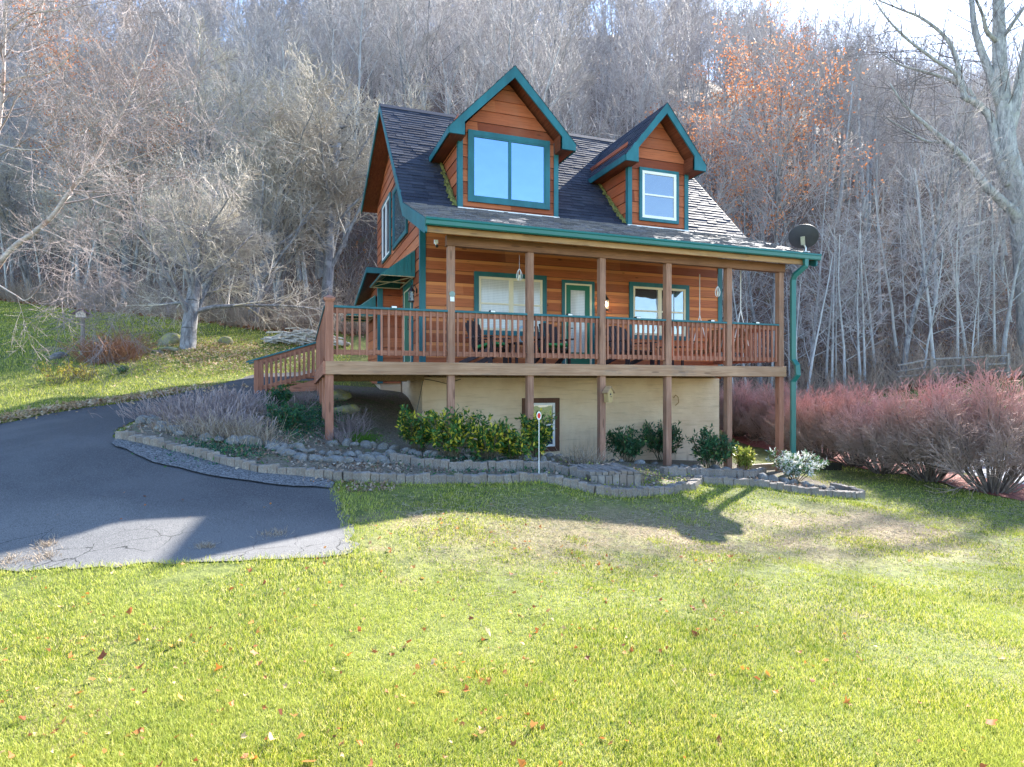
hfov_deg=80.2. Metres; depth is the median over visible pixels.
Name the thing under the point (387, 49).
bare tree
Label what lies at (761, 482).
border block
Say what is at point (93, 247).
bare tree
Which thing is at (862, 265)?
sapling
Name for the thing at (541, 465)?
border block
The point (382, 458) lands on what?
stone
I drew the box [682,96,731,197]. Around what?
bare tree
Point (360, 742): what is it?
fallen leaves
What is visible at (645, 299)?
window
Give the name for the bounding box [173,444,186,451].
border block
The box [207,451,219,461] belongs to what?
border block
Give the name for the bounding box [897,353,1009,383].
rail fence
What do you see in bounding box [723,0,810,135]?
bare tree
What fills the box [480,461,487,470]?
border block
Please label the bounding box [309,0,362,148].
bare tree
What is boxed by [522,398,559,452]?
window
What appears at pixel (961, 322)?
sapling
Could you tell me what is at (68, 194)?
river birch
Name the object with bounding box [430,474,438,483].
border block
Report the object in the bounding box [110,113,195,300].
bare tree
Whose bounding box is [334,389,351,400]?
boulder
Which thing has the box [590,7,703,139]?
bare tree
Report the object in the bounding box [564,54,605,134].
bare tree
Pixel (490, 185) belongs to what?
cedar house
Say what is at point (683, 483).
border block
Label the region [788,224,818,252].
satellite dish
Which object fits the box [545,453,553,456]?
stone
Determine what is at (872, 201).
bare tree
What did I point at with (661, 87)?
bare tree
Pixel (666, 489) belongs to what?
border block
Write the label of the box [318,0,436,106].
bare tree
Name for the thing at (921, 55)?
bare tree
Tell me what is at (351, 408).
boulder
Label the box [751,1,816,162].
bare tree
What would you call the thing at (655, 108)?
bare tree
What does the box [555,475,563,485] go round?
border block
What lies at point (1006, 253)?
bare tree
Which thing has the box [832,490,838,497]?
border block
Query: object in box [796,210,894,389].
sapling
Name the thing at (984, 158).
bare tree
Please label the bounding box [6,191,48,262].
sapling
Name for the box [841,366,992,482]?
hedge bush
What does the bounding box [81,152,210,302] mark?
thicket tree
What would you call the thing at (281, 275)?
thicket tree
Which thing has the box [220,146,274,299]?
sapling
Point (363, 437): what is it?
moss cushion
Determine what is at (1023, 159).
bare tree
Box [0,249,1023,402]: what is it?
edge undergrowth
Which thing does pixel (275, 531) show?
straw tuft
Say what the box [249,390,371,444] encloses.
shrub
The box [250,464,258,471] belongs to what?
border block
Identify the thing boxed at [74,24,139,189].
bare tree
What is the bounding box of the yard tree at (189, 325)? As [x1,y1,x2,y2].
[66,142,346,349]
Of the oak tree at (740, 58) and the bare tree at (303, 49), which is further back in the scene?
the bare tree at (303, 49)
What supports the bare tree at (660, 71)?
on the hill
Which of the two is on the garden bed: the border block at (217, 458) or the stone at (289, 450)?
the stone at (289, 450)
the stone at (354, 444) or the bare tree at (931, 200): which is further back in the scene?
the bare tree at (931, 200)
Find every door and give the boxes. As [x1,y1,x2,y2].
[403,279,413,361]
[562,280,594,363]
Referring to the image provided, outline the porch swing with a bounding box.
[690,270,748,354]
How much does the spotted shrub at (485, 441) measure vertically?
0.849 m
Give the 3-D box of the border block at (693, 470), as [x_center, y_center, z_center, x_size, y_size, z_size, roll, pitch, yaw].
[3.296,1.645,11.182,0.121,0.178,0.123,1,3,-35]
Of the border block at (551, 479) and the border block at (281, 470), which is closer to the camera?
the border block at (281, 470)
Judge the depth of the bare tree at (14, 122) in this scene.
76.97 m
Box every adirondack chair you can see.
[459,320,510,362]
[534,323,573,363]
[606,326,656,364]
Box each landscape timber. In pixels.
[737,463,774,469]
[816,463,841,469]
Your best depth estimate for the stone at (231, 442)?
9.04 m
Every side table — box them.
[508,342,534,363]
[656,346,685,364]
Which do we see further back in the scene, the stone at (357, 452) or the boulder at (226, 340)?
the boulder at (226, 340)
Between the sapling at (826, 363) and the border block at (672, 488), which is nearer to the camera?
the border block at (672, 488)
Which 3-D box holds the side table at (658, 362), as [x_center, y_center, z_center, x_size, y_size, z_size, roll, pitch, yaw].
[3.832,-0.643,14.688,0.500,0.495,0.490,0,0,-20]
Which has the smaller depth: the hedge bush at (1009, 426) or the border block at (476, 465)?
the border block at (476, 465)
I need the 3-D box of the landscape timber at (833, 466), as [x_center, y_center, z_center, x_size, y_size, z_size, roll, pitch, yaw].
[7.826,2.079,15.080,0.649,0.217,0.200,0,0,-11]
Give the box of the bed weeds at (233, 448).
[131,431,295,466]
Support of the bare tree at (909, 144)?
on the hill
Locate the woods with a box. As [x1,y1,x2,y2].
[0,0,1023,227]
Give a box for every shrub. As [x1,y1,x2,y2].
[34,360,82,383]
[53,323,160,364]
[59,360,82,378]
[66,363,98,380]
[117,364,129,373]
[249,390,371,444]
[266,384,293,405]
[266,401,305,429]
[395,404,447,451]
[418,405,485,458]
[461,412,516,460]
[488,427,542,459]
[515,408,559,460]
[729,445,756,469]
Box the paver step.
[570,463,643,486]
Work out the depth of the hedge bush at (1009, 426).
11.86 m
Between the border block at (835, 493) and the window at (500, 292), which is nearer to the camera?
the border block at (835, 493)
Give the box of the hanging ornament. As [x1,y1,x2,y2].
[516,255,522,280]
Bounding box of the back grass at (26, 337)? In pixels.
[0,300,349,421]
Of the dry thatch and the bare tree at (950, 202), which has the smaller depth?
the dry thatch
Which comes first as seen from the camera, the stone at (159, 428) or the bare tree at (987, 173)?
the stone at (159, 428)
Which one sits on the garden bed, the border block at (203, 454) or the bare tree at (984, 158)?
the border block at (203, 454)
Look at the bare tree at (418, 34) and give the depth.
54.25 m
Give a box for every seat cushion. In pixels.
[477,342,504,348]
[539,343,567,349]
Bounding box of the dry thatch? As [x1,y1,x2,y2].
[391,483,1023,654]
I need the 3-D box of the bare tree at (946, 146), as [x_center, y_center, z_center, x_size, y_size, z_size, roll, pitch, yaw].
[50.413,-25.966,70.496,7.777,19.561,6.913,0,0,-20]
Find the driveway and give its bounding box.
[0,370,358,571]
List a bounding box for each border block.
[115,431,126,438]
[122,431,135,439]
[128,434,142,441]
[136,436,147,442]
[143,435,156,444]
[150,437,163,446]
[157,440,171,448]
[166,443,178,449]
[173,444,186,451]
[180,446,194,453]
[188,447,200,455]
[194,448,208,457]
[200,450,213,459]
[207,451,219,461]
[214,454,226,462]
[220,457,232,464]
[227,457,239,466]
[235,459,247,468]
[242,460,255,469]
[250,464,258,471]
[258,464,268,472]
[267,463,279,473]
[277,467,287,474]
[287,467,295,474]
[296,467,306,475]
[305,467,315,476]
[314,469,324,477]
[324,469,333,479]
[333,470,342,481]
[343,471,352,481]
[352,471,360,481]
[361,471,370,481]
[370,472,378,482]
[379,473,387,482]
[387,472,396,483]
[390,453,399,463]
[396,473,404,483]
[397,454,406,464]
[403,455,414,465]
[405,474,413,483]
[411,457,420,466]
[412,474,421,483]
[417,458,425,467]
[420,472,430,483]
[425,458,433,468]
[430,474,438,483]
[433,459,441,469]
[438,474,446,483]
[440,459,449,469]
[447,475,454,483]
[449,462,456,470]
[454,473,462,483]
[457,461,464,470]
[462,474,470,482]
[464,460,472,470]
[470,474,479,483]
[472,461,479,470]
[478,472,486,483]
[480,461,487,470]
[487,460,495,470]
[487,474,495,483]
[495,461,502,470]
[496,474,503,483]
[501,460,509,470]
[502,474,511,483]
[509,460,516,470]
[511,473,518,482]
[516,460,522,470]
[516,472,526,482]
[523,461,529,470]
[527,461,535,469]
[527,473,533,481]
[533,473,540,481]
[534,461,540,469]
[538,461,543,469]
[540,472,547,482]
[542,460,551,470]
[547,476,554,484]
[548,462,557,471]
[555,465,563,473]
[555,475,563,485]
[562,466,569,474]
[563,478,570,486]
[569,466,576,476]
[570,478,579,488]
[577,469,583,477]
[578,481,586,491]
[586,484,594,493]
[594,484,603,494]
[604,485,610,495]
[611,487,618,496]
[617,487,625,496]
[625,488,631,497]
[630,487,637,497]
[637,486,648,496]
[637,488,642,496]
[647,486,653,496]
[653,486,663,495]
[653,488,658,495]
[660,467,668,474]
[664,486,669,494]
[665,485,674,493]
[668,466,673,475]
[668,483,678,493]
[670,466,677,475]
[674,483,682,492]
[676,481,686,490]
[678,467,682,475]
[683,466,691,476]
[683,468,686,475]
[687,481,696,489]
[690,483,694,490]
[691,468,695,476]
[694,475,702,482]
[696,467,704,475]
[703,476,708,484]
[705,469,709,476]
[706,468,713,476]
[708,477,713,484]
[712,476,718,484]
[714,469,718,476]
[718,469,723,476]
[718,477,722,484]
[719,468,728,475]
[720,476,728,485]
[728,469,732,477]
[728,477,732,485]
[733,478,738,485]
[739,478,748,485]
[749,479,754,486]
[754,479,758,486]
[756,479,763,486]
[764,480,769,488]
[770,482,776,489]
[776,482,783,490]
[784,484,790,491]
[791,485,797,492]
[798,486,804,493]
[805,487,811,494]
[809,487,818,495]
[819,490,825,496]
[825,490,831,496]
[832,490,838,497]
[834,483,843,488]
[835,490,844,497]
[842,490,851,498]
[850,491,855,497]
[858,491,864,498]
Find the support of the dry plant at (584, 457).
on the garden bed
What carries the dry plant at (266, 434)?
on the garden bed
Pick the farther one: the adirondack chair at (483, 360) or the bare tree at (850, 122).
the bare tree at (850, 122)
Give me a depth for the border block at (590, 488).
8.73 m
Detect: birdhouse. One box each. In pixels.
[71,309,93,357]
[602,386,614,402]
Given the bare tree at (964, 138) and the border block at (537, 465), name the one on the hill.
the bare tree at (964, 138)
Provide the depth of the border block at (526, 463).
9.53 m
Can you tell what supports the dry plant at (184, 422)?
on the garden bed
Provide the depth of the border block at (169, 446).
8.32 m
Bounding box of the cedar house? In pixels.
[246,65,821,471]
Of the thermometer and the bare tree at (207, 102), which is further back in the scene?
the bare tree at (207, 102)
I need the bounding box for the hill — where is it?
[0,19,1023,397]
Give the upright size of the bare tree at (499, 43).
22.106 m
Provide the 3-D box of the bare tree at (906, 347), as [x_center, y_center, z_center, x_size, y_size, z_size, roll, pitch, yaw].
[22.023,-7.883,31.441,5.286,16.257,6.933,0,0,-4]
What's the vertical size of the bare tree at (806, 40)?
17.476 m
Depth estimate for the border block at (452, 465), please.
9.16 m
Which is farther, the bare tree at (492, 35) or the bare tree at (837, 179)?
the bare tree at (837, 179)
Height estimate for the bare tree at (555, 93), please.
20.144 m
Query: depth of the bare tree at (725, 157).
38.19 m
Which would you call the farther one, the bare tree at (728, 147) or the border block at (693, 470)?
the bare tree at (728, 147)
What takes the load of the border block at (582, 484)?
on the lawn at (406, 555)
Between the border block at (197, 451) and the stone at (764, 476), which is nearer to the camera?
the border block at (197, 451)
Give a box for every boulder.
[49,351,67,359]
[157,333,179,345]
[217,336,232,344]
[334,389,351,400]
[334,404,359,413]
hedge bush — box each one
[719,377,771,436]
[720,391,773,440]
[735,379,814,445]
[758,394,823,453]
[764,385,860,458]
[796,375,898,467]
[820,392,925,474]
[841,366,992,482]
[899,357,1023,495]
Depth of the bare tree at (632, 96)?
53.34 m
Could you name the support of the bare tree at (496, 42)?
on the hill
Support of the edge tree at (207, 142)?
on the hill
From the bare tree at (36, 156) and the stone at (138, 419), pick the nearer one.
the stone at (138, 419)
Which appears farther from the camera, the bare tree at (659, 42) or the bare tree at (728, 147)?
the bare tree at (659, 42)
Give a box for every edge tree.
[0,133,65,293]
[21,81,199,310]
[111,8,359,302]
[203,57,361,327]
[233,34,433,313]
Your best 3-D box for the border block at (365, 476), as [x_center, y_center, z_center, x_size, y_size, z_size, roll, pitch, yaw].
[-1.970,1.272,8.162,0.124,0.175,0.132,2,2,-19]
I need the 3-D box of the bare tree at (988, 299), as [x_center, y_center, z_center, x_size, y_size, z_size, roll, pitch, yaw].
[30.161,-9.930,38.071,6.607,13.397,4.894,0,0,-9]
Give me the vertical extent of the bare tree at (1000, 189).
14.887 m
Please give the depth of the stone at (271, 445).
9.16 m
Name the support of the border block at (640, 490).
on the lawn at (406, 555)
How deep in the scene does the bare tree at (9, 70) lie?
79.55 m
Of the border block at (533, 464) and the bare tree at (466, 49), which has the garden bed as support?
the border block at (533, 464)
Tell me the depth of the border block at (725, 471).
11.50 m
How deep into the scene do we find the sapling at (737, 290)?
33.74 m
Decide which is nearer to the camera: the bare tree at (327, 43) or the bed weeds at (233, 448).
the bed weeds at (233, 448)
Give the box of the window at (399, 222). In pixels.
[392,185,407,250]
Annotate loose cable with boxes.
[416,379,460,413]
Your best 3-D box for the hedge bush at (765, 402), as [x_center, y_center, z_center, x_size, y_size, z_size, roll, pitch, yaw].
[9.682,1.050,21.873,2.828,2.663,2.923,0,0,-23]
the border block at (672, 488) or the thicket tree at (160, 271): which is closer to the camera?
the border block at (672, 488)
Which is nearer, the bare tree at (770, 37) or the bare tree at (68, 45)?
the bare tree at (770, 37)
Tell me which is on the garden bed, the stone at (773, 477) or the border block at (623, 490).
the stone at (773, 477)
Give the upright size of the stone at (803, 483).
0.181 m
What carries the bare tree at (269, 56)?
on the hill
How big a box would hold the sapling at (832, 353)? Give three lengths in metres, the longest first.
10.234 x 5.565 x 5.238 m
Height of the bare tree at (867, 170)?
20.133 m
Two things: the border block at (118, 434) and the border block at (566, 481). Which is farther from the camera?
the border block at (566, 481)
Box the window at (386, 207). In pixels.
[381,192,390,263]
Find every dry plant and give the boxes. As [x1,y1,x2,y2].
[88,381,267,420]
[90,393,240,426]
[140,409,265,444]
[150,398,288,441]
[167,383,315,414]
[193,407,306,449]
[291,386,340,403]
[313,405,378,439]
[319,427,360,445]
[550,439,620,463]
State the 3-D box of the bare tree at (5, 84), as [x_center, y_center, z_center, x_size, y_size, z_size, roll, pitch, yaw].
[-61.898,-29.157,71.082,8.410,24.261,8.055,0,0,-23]
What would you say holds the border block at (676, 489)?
on the lawn at (406, 555)
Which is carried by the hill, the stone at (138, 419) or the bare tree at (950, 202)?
the bare tree at (950, 202)
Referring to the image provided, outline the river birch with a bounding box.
[0,0,309,405]
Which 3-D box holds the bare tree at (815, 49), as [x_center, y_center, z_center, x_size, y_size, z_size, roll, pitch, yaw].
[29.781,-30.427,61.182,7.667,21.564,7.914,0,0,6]
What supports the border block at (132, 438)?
on the garden bed
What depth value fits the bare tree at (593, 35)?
61.04 m
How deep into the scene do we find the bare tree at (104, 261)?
48.30 m
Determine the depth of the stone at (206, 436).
9.05 m
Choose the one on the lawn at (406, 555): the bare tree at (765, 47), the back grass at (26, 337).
the back grass at (26, 337)
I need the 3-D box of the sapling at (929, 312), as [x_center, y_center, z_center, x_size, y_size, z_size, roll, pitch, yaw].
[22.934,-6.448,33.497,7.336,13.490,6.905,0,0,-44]
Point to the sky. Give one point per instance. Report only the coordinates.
(925, 5)
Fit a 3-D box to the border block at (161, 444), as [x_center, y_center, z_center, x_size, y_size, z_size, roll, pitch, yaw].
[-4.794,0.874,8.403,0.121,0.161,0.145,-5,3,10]
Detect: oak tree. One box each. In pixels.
[0,0,174,308]
[83,44,196,301]
[677,70,779,286]
[701,8,884,338]
[704,0,868,357]
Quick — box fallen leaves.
[0,448,1023,766]
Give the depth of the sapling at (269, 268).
32.33 m
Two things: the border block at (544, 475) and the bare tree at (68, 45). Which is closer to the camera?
the border block at (544, 475)
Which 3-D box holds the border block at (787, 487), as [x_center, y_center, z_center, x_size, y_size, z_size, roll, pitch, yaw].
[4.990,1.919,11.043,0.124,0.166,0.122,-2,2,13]
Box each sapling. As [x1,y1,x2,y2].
[0,152,28,296]
[0,176,71,290]
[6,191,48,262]
[57,204,139,290]
[64,148,122,272]
[130,154,226,298]
[148,135,200,295]
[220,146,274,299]
[242,182,292,302]
[402,76,438,108]
[722,217,832,391]
[722,225,788,388]
[722,258,754,321]
[722,270,770,391]
[732,270,774,365]
[751,138,795,242]
[765,265,816,384]
[770,264,833,388]
[786,219,866,391]
[790,209,886,381]
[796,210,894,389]
[796,218,868,378]
[811,194,906,384]
[811,206,859,373]
[816,163,951,356]
[816,203,895,387]
[825,195,909,367]
[834,127,869,263]
[835,228,890,315]
[866,140,1003,370]
[875,182,932,333]
[888,227,987,369]
[895,176,1019,361]
[907,193,1007,355]
[940,169,1023,358]
[940,257,1012,366]
[942,170,983,283]
[942,180,1011,352]
[951,180,999,284]
[960,186,1012,322]
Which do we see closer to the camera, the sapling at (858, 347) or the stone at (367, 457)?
the stone at (367, 457)
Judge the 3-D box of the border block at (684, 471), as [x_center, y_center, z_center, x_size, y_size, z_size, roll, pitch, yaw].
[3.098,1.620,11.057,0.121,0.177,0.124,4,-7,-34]
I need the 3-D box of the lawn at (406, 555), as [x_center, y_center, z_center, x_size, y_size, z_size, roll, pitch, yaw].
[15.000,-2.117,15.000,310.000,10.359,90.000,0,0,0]
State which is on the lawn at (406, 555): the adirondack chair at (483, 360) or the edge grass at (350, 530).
the edge grass at (350, 530)
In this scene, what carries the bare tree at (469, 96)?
on the hill
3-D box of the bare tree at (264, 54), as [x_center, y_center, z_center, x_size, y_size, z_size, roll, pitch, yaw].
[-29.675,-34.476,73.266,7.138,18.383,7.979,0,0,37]
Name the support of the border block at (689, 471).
on the garden bed
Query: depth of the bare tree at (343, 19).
46.72 m
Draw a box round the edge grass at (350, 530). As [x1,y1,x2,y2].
[1,479,867,575]
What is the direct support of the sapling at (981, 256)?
on the hill
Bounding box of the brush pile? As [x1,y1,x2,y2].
[261,327,350,345]
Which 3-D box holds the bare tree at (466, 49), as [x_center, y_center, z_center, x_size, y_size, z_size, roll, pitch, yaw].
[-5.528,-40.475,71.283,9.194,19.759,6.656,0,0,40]
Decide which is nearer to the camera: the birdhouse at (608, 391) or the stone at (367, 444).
the stone at (367, 444)
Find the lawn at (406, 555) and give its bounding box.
[0,301,1023,766]
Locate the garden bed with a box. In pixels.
[124,385,842,489]
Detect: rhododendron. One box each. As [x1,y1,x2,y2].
[606,423,649,461]
[641,419,684,461]
[685,423,738,468]
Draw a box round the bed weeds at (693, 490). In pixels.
[484,458,820,541]
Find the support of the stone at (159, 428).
on the garden bed
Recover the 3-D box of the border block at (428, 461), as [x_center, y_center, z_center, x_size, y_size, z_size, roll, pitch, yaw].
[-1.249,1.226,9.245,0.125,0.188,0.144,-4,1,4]
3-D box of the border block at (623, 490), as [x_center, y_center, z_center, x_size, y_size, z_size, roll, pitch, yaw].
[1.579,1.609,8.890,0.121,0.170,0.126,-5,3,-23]
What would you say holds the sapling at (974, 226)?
on the hill
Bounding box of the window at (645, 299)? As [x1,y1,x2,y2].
[629,282,688,340]
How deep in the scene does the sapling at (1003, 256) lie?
38.84 m
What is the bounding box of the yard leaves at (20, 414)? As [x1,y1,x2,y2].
[0,329,341,422]
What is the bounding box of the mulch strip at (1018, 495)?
[719,423,1023,500]
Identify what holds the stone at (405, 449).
on the garden bed
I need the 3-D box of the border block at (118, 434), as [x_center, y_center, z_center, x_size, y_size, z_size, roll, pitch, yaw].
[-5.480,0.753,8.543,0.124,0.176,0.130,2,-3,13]
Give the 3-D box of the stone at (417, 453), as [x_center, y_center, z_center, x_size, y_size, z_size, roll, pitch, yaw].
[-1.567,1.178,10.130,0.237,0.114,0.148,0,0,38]
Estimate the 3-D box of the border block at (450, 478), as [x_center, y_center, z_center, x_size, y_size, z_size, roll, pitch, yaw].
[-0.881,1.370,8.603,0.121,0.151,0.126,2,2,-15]
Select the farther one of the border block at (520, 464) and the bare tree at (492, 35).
the bare tree at (492, 35)
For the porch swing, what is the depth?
15.15 m
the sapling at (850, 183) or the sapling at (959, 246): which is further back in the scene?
the sapling at (850, 183)
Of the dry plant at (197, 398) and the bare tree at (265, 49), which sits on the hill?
the bare tree at (265, 49)
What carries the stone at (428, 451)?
on the garden bed
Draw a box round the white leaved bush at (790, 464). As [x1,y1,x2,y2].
[765,447,828,480]
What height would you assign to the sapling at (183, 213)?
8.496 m
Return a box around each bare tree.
[0,22,35,138]
[0,44,18,160]
[0,56,21,136]
[0,68,88,250]
[0,78,55,191]
[0,97,67,288]
[0,125,47,286]
[1,59,43,201]
[1,104,29,162]
[2,25,85,236]
[4,64,66,247]
[10,109,59,250]
[13,1,148,268]
[19,28,70,190]
[21,71,93,225]
[27,71,128,294]
[32,116,114,290]
[34,13,94,82]
[38,68,113,183]
[44,59,89,131]
[45,16,101,97]
[46,84,144,297]
[54,58,140,224]
[57,72,120,228]
[61,33,105,92]
[65,31,103,176]
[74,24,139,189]
[76,87,131,279]
[78,57,146,212]
[80,28,177,269]
[83,5,141,210]
[90,0,177,161]
[102,77,154,158]
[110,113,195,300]
[111,0,202,280]
[119,39,150,129]
[124,13,188,86]
[129,48,197,185]
[163,0,228,188]
[166,0,239,236]
[169,39,214,180]
[170,27,242,134]
[173,18,254,284]
[175,45,251,178]
[183,0,350,253]
[183,17,256,179]
[185,97,249,185]
[187,13,252,193]
[187,30,303,317]
[199,0,319,195]
[208,0,288,145]
[226,13,334,305]
[233,11,303,122]
[236,0,341,280]
[239,31,284,123]
[242,25,290,121]
[268,2,346,114]
[269,0,342,140]
[272,0,373,224]
[290,0,367,122]
[291,0,399,210]
[292,0,349,120]
[301,0,408,246]
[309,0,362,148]
[318,0,387,161]
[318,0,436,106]
[323,21,361,134]
[342,0,406,184]
[343,0,411,104]
[352,0,491,109]
[361,0,423,101]
[362,18,426,122]
[365,0,450,110]
[369,0,449,105]
[370,0,464,108]
[382,1,439,107]
[397,0,435,97]
[406,0,482,113]
[406,0,486,113]
[408,0,522,114]
[419,0,541,97]
[429,0,487,110]
[429,0,521,114]
[430,27,502,114]
[437,0,537,95]
[443,0,542,101]
[448,0,596,122]
[450,0,528,91]
[451,0,555,103]
[460,0,530,69]
[462,0,539,93]
[484,9,541,92]
[501,0,623,137]
[505,50,547,99]
[514,20,594,132]
[516,0,596,111]
[527,45,605,134]
[529,28,566,118]
[534,26,594,128]
[538,29,619,138]
[540,13,614,132]
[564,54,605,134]
[574,40,633,137]
[589,66,639,138]
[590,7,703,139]
[591,20,654,138]
[597,55,674,139]
[607,1,693,122]
[626,48,701,130]
[627,50,691,129]
[630,0,683,102]
[637,34,688,111]
[639,98,695,135]
[666,50,739,178]
[679,62,730,179]
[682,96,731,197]
[684,23,717,130]
[687,102,791,318]
[695,85,763,280]
[699,0,763,158]
[702,39,745,105]
[714,94,794,240]
[715,137,795,392]
[717,47,788,229]
[720,23,793,176]
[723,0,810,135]
[734,2,788,144]
[742,0,803,164]
[742,0,826,157]
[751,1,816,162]
[754,5,825,181]
[760,43,811,201]
[767,6,820,173]
[770,138,874,366]
[771,13,841,174]
[779,0,850,180]
[790,0,889,190]
[797,29,882,205]
[799,0,866,208]
[803,0,907,221]
[803,32,900,209]
[809,0,923,230]
[814,88,930,312]
[817,14,881,191]
[820,61,920,250]
[821,37,933,216]
[826,0,1023,356]
[850,68,952,260]
[853,43,914,212]
[861,17,976,247]
[863,38,948,184]
[866,81,936,235]
[882,54,1018,374]
[883,84,989,306]
[885,46,992,250]
[896,57,954,188]
[906,78,976,230]
[907,20,981,217]
[916,27,1023,268]
[923,79,990,263]
[923,116,1023,327]
[928,61,994,236]
[939,4,1023,256]
[940,79,1023,246]
[943,74,983,209]
[956,122,1023,367]
[957,52,1023,277]
[960,60,1023,254]
[960,96,1020,228]
[962,89,1023,227]
[965,43,1023,262]
[975,125,1023,258]
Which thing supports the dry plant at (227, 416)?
on the garden bed
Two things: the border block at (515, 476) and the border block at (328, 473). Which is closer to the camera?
the border block at (328, 473)
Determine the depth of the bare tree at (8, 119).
55.85 m
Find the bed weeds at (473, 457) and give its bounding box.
[342,448,594,483]
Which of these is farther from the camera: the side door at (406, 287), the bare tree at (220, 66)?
the bare tree at (220, 66)
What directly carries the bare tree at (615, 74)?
on the hill
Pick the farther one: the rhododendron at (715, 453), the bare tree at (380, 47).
the bare tree at (380, 47)
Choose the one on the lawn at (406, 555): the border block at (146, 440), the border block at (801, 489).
the border block at (801, 489)
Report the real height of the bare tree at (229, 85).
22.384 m
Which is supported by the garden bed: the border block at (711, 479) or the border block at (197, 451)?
the border block at (197, 451)
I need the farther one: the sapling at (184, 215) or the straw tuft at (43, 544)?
the sapling at (184, 215)
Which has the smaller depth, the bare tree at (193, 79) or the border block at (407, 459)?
the border block at (407, 459)
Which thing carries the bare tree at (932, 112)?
on the hill
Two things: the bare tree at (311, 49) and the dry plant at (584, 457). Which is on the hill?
the bare tree at (311, 49)
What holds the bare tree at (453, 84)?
on the hill
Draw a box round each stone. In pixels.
[135,415,149,423]
[146,416,159,423]
[153,425,166,430]
[167,425,184,432]
[173,430,184,436]
[199,433,211,440]
[214,436,224,441]
[226,435,238,445]
[237,435,262,446]
[263,443,279,450]
[276,444,288,453]
[279,448,296,455]
[291,452,302,459]
[293,443,304,450]
[296,448,307,452]
[298,453,306,460]
[307,448,315,452]
[308,454,316,460]
[315,455,323,461]
[322,457,331,462]
[325,451,333,455]
[326,440,338,445]
[329,455,342,463]
[342,438,351,445]
[343,456,353,463]
[346,451,355,456]
[350,442,359,445]
[353,458,362,462]
[355,450,361,456]
[357,454,375,463]
[360,440,372,448]
[371,451,381,455]
[374,454,387,462]
[377,442,389,448]
[385,449,395,457]
[389,445,399,449]
[401,447,409,452]
[412,451,422,455]
[423,450,432,455]
[430,451,441,457]
[464,453,474,458]
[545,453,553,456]
[634,460,645,463]
[709,464,719,468]
[757,473,767,479]
[768,475,778,481]
[778,477,789,483]
[789,479,797,483]
[800,481,809,486]
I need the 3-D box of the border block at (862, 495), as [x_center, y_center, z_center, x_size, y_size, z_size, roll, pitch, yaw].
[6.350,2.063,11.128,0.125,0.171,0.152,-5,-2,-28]
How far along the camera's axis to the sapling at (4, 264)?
41.55 m
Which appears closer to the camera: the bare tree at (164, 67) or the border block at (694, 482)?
the border block at (694, 482)
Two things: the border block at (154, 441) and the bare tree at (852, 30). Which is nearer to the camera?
the border block at (154, 441)
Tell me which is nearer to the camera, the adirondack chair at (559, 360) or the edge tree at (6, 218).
the adirondack chair at (559, 360)
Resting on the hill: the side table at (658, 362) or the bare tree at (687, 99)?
the bare tree at (687, 99)
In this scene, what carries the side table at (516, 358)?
on the cedar house
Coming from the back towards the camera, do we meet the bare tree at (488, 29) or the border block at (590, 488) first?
the bare tree at (488, 29)
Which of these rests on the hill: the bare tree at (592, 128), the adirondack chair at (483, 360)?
the bare tree at (592, 128)
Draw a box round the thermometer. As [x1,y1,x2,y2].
[449,291,454,301]
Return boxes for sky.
[0,0,1023,129]
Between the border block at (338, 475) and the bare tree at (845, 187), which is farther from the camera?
the bare tree at (845, 187)
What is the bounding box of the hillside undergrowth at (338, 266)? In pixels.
[0,82,1023,384]
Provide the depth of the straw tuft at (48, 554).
5.46 m
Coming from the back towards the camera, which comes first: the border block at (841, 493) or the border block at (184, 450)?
the border block at (841, 493)
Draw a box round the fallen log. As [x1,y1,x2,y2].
[159,347,179,351]
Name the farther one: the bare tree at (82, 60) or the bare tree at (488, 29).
the bare tree at (82, 60)
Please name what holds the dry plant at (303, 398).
on the garden bed
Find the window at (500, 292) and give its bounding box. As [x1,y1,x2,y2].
[474,271,546,336]
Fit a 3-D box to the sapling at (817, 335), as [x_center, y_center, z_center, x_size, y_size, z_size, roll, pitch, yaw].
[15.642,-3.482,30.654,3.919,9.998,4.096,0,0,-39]
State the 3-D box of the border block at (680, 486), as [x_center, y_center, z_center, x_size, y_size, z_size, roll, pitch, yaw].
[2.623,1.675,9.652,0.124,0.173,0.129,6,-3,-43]
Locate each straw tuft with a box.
[0,551,29,569]
[24,547,62,563]
[29,534,63,550]
[188,541,218,548]
[252,526,293,539]
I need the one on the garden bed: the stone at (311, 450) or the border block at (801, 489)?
the stone at (311, 450)
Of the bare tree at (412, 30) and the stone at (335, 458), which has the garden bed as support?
the stone at (335, 458)
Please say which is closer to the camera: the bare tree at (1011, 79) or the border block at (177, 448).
the border block at (177, 448)
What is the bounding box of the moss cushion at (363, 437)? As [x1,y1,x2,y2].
[334,428,390,447]
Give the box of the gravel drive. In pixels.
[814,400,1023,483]
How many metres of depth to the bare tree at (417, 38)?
67.60 m
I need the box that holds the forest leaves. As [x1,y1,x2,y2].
[0,168,1023,405]
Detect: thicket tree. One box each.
[0,156,121,294]
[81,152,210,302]
[195,129,366,319]
[226,41,433,279]
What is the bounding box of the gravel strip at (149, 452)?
[112,439,333,487]
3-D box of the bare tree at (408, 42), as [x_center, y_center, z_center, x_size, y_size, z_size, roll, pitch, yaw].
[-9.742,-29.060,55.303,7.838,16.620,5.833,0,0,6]

